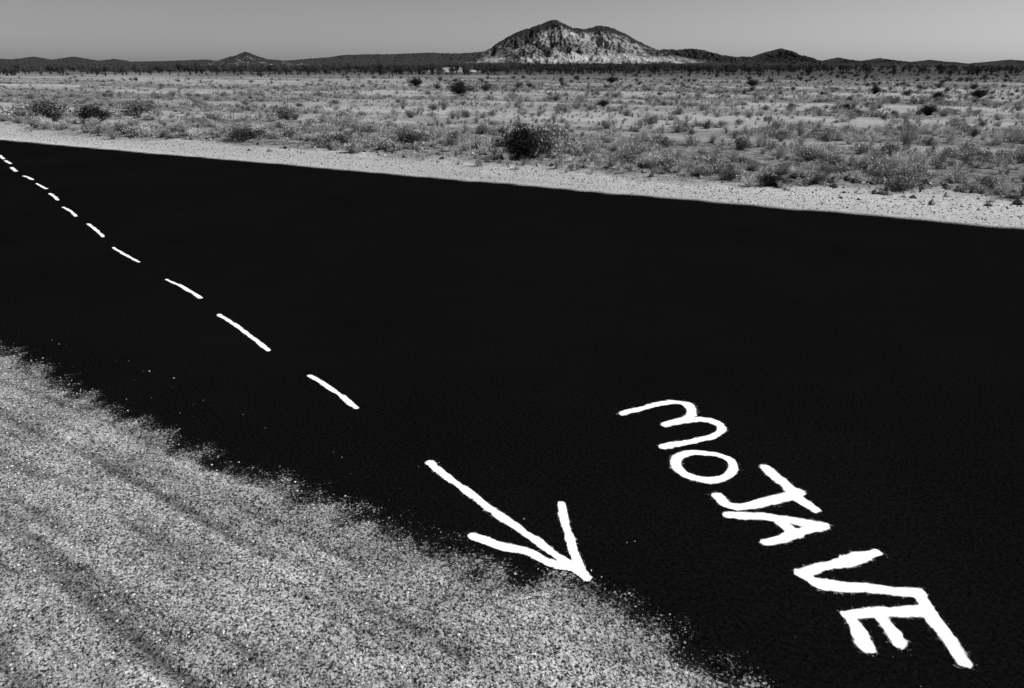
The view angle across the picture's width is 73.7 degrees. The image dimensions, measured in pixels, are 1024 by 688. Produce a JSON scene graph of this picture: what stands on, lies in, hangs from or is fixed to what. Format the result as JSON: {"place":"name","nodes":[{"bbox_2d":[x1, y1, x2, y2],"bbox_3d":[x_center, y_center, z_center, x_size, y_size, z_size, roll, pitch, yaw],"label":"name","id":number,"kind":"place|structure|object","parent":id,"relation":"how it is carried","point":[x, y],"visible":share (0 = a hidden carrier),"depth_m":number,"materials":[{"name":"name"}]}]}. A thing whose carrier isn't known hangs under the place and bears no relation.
{"place":"outdoors","nodes":[
{"label":"outdoors","id":0,"kind":"place"},
{"bbox_2d":[0,57,213,65],"bbox_3d":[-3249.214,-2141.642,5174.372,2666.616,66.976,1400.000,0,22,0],"label":"hill","id":1,"kind":"structure","parent":0,"point":[73,61],"depth_m":4943.16,"materials":[{"name":"grey stone"}]},
{"bbox_2d":[202,52,321,65],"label":"hill","id":2,"kind":"structure","parent":0,"point":[245,58],"depth_m":2678.23,"materials":[{"name":"grey stone"}]},
{"bbox_2d":[286,52,479,65],"bbox_3d":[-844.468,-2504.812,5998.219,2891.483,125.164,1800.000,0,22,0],"label":"hill","id":3,"kind":"structure","parent":0,"point":[406,59],"depth_m":5660.55,"materials":[{"name":"grey stone"}]},
{"bbox_2d":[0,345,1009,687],"bbox_3d":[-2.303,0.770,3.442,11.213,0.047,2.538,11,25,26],"label":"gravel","id":4,"kind":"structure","parent":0,"point":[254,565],"depth_m":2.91,"materials":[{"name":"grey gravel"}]},
{"bbox_2d":[0,139,1023,687],"bbox_3d":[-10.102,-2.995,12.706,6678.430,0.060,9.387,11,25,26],"label":"asphalt road","id":5,"kind":"structure","parent":0,"point":[512,349],"depth_m":4.91,"materials":[{"name":"black asphalt"}]},
{"bbox_2d":[0,155,358,408],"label":"painted dashed line","id":6,"kind":"object","parent":5,"relation":"on","point":[347,400],"visible":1,"depth_m":5.68,"materials":[{"name":"white paint"}]},
{"bbox_2d":[426,460,591,581],"bbox_3d":[-0.067,0.812,3.292,1.206,0.001,0.546,11,25,26],"label":"painted arrow","id":7,"kind":"object","parent":5,"relation":"on","point":[576,566],"visible":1,"depth_m":3.10,"materials":[{"name":"white paint"}]},
{"bbox_2d":[619,399,972,668],"bbox_3d":[1.234,0.770,3.394,0.650,0.001,2.313,-7,23,-16],"label":"painted lettering","id":8,"kind":"object","parent":5,"relation":"on","point":[924,608],"visible":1,"depth_m":3.02,"materials":[{"name":"white paint"}]},
{"bbox_2d":[0,65,1023,687],"bbox_3d":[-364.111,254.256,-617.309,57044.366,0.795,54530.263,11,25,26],"label":"ground","id":9,"kind":"structure","parent":0,"point":[638,631],"depth_m":3.15,"materials":[{"name":"grey sand"}]},
{"bbox_2d":[0,103,49,117],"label":"desert shrub","id":10,"kind":"object","parent":9,"relation":"on","point":[20,112],"visible":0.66,"depth_m":26.06,"materials":[{"name":"grey plant"}]},
{"bbox_2d":[11,93,78,121],"bbox_3d":[-17.299,-8.866,25.601,2.024,1.049,2.152,-7,23,-18],"label":"desert shrub","id":11,"kind":"object","parent":9,"relation":"on","point":[53,113],"visible":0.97,"depth_m":25.36,"materials":[{"name":"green plant"}]},
{"bbox_2d":[69,101,124,122],"bbox_3d":[-15.039,-8.284,24.502,1.872,0.813,1.554,-3,22,-8],"label":"desert shrub","id":12,"kind":"object","parent":9,"relation":"on","point":[91,111],"visible":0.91,"depth_m":24.52,"materials":[{"name":"black plant"}]},
{"bbox_2d":[112,98,164,118],"bbox_3d":[-15.165,-9.468,27.394,1.886,0.843,2.005,6,23,15],"label":"desert shrub","id":13,"kind":"object","parent":9,"relation":"on","point":[137,110],"visible":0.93,"depth_m":27.32,"materials":[{"name":"grey plant"}]},
{"bbox_2d":[214,125,279,142],"bbox_3d":[-7.599,-5.932,19.189,1.650,0.459,1.755,8,24,19],"label":"desert shrub","id":14,"kind":"object","parent":9,"relation":"on","point":[245,134],"visible":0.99,"depth_m":19.12,"materials":[{"name":"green plant"}]},
{"bbox_2d":[273,102,301,119],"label":"desert shrub","id":15,"kind":"object","parent":9,"relation":"on","point":[284,111],"visible":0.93,"depth_m":26.65,"materials":[{"name":"grey plant"}]},
{"bbox_2d":[302,132,355,145],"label":"desert shrub","id":16,"kind":"object","parent":9,"relation":"on","point":[339,138],"visible":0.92,"depth_m":17.85,"materials":[{"name":"grey plant"}]},
{"bbox_2d":[331,108,362,122],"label":"desert shrub","id":17,"kind":"object","parent":9,"relation":"on","point":[350,114],"visible":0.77,"depth_m":24.25,"materials":[{"name":"grey plant"}]},
{"bbox_2d":[388,127,432,146],"bbox_3d":[-2.659,-5.548,18.337,1.257,0.499,1.337,13,26,29],"label":"desert shrub","id":18,"kind":"object","parent":9,"relation":"on","point":[408,136],"visible":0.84,"depth_m":18.21,"materials":[{"name":"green plant"}]},
{"bbox_2d":[406,76,422,85],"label":"desert shrub","id":19,"kind":"object","parent":9,"relation":"on","point":[415,81],"visible":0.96,"depth_m":68.53,"materials":[{"name":"black plant"}]},
{"bbox_2d":[431,83,442,88],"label":"desert shrub","id":20,"kind":"object","parent":9,"relation":"on","point":[436,86],"visible":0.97,"depth_m":62.06,"materials":[{"name":"grey plant"}]},
{"bbox_2d":[428,67,480,71],"bbox_3d":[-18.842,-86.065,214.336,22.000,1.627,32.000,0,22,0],"label":"buildings","id":21,"kind":"structure","parent":9,"relation":"on","point":[446,69],"depth_m":207.65,"materials":[{"name":"white"}]},
{"bbox_2d":[445,79,477,95],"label":"desert shrub","id":22,"kind":"object","parent":9,"relation":"on","point":[459,88],"visible":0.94,"depth_m":47.97,"materials":[{"name":"black plant"}]},
{"bbox_2d":[479,83,490,91],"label":"desert shrub","id":23,"kind":"object","parent":9,"relation":"on","point":[485,88],"visible":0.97,"depth_m":54.95,"materials":[{"name":"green plant"}]},
{"bbox_2d":[0,122,1023,226],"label":"roadside pebbles","id":24,"kind":"object","parent":9,"relation":"on","point":[1007,208],"visible":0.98,"depth_m":13.65,"materials":[{"name":"stone"}]},
{"bbox_2d":[0,60,1023,201],"bbox_3d":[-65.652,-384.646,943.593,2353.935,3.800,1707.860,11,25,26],"label":"desert scrub","id":25,"kind":"object","parent":9,"relation":"on","point":[969,154],"visible":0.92,"depth_m":27.60,"materials":[{"name":"grey plant"}]},
{"bbox_2d":[484,118,549,158],"bbox_3d":[0.184,-4.770,15.907,1.542,0.932,1.280,5,23,11],"label":"desert shrub","id":26,"kind":"object","parent":9,"relation":"on","point":[516,141],"visible":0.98,"depth_m":15.66,"materials":[{"name":"black plant"}]},
{"bbox_2d":[520,119,582,156],"bbox_3d":[0.928,-4.868,16.183,1.455,0.920,1.498,6,23,14],"label":"desert shrub","id":27,"kind":"object","parent":9,"relation":"on","point":[550,135],"visible":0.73,"depth_m":16.10,"materials":[{"name":"grey plant"}]},
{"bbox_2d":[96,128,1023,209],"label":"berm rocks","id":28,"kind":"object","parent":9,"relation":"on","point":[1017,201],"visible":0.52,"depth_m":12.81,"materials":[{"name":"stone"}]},
{"bbox_2d":[596,100,608,106],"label":"desert shrub","id":29,"kind":"object","parent":9,"relation":"on","point":[602,103],"visible":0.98,"depth_m":34.99,"materials":[{"name":"black plant"}]},
{"bbox_2d":[603,75,616,82],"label":"desert shrub","id":30,"kind":"object","parent":9,"relation":"on","point":[611,79],"visible":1,"depth_m":83.68,"materials":[{"name":"black plant"}]},
{"bbox_2d":[614,151,645,164],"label":"desert shrub","id":31,"kind":"object","parent":9,"relation":"on","point":[627,156],"visible":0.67,"depth_m":15.16,"materials":[{"name":"grey plant"}]},
{"bbox_2d":[646,135,679,146],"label":"desert shrub","id":32,"kind":"object","parent":9,"relation":"on","point":[665,142],"visible":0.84,"depth_m":18.29,"materials":[{"name":"grey plant"}]},
{"bbox_2d":[714,168,752,180],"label":"desert shrub","id":33,"kind":"object","parent":9,"relation":"on","point":[730,175],"visible":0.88,"depth_m":12.92,"materials":[{"name":"grey plant"}]},
{"bbox_2d":[726,133,752,148],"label":"desert shrub","id":34,"kind":"object","parent":9,"relation":"on","point":[738,141],"visible":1,"depth_m":17.95,"materials":[{"name":"grey plant"}]},
{"bbox_2d":[744,79,761,85],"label":"desert shrub","id":35,"kind":"object","parent":9,"relation":"on","point":[752,83],"visible":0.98,"depth_m":71.24,"materials":[{"name":"black plant"}]},
{"bbox_2d":[754,172,793,186],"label":"desert shrub","id":36,"kind":"object","parent":9,"relation":"on","point":[768,179],"visible":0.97,"depth_m":12.18,"materials":[{"name":"black plant"}]},
{"bbox_2d":[788,145,829,157],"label":"desert shrub","id":37,"kind":"object","parent":9,"relation":"on","point":[815,150],"visible":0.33,"depth_m":16.01,"materials":[{"name":"grey plant"}]},
{"bbox_2d":[810,155,848,167],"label":"desert shrub","id":38,"kind":"object","parent":9,"relation":"on","point":[834,163],"visible":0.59,"depth_m":14.78,"materials":[{"name":"grey plant"}]},
{"bbox_2d":[836,103,856,109],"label":"desert shrub","id":39,"kind":"object","parent":9,"relation":"on","point":[847,106],"visible":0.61,"depth_m":32.01,"materials":[{"name":"black plant"}]},
{"bbox_2d":[834,158,870,172],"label":"desert shrub","id":40,"kind":"object","parent":9,"relation":"on","point":[849,164],"visible":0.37,"depth_m":14.02,"materials":[{"name":"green plant"}]},
{"bbox_2d":[865,86,882,93],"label":"desert shrub","id":41,"kind":"object","parent":9,"relation":"on","point":[875,89],"visible":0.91,"depth_m":52.01,"materials":[{"name":"black plant"}]},
{"bbox_2d":[880,179,920,191],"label":"desert shrub","id":42,"kind":"object","parent":9,"relation":"on","point":[901,186],"visible":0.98,"depth_m":11.64,"materials":[{"name":"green plant"}]},
{"bbox_2d":[882,122,928,146],"bbox_3d":[10.534,-5.631,18.312,1.324,0.731,1.144,6,23,14],"label":"desert shrub","id":43,"kind":"object","parent":9,"relation":"on","point":[905,140],"visible":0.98,"depth_m":18.27,"materials":[{"name":"grey plant"}]},
{"bbox_2d":[895,160,938,173],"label":"desert shrub","id":44,"kind":"object","parent":9,"relation":"on","point":[921,169],"visible":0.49,"depth_m":14.02,"materials":[{"name":"grey plant"}]},
{"bbox_2d":[917,103,942,115],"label":"desert shrub","id":45,"kind":"object","parent":9,"relation":"on","point":[927,110],"visible":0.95,"depth_m":28.62,"materials":[{"name":"black plant"}]},
{"bbox_2d":[928,90,950,97],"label":"desert shrub","id":46,"kind":"object","parent":9,"relation":"on","point":[938,94],"visible":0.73,"depth_m":42.75,"materials":[{"name":"black plant"}]},
{"bbox_2d":[964,88,988,98],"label":"desert shrub","id":47,"kind":"object","parent":9,"relation":"on","point":[980,93],"visible":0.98,"depth_m":45.78,"materials":[{"name":"black plant"}]},
{"bbox_2d":[0,0,1023,62],"label":"sky","id":48,"kind":"structure","parent":0,"point":[960,31],"materials":[{"name":"grey"}]},
{"bbox_2d":[422,20,760,65],"bbox_3d":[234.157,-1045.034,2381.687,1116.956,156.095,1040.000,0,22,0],"label":"mountain","id":49,"kind":"structure","parent":0,"point":[550,42],"depth_m":2155.11,"materials":[{"name":"grey stone"}]},
{"bbox_2d":[661,48,855,65],"bbox_3d":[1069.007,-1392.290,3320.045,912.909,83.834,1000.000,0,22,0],"label":"hill","id":50,"kind":"structure","parent":0,"point":[781,56],"depth_m":3121.78,"materials":[{"name":"grey stone"}]},
{"bbox_2d":[823,57,1023,65],"bbox_3d":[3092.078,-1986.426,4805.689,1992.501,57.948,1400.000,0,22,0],"label":"hill","id":51,"kind":"structure","parent":0,"point":[876,62],"depth_m":4581.49,"materials":[{"name":"grey stone"}]}
]}

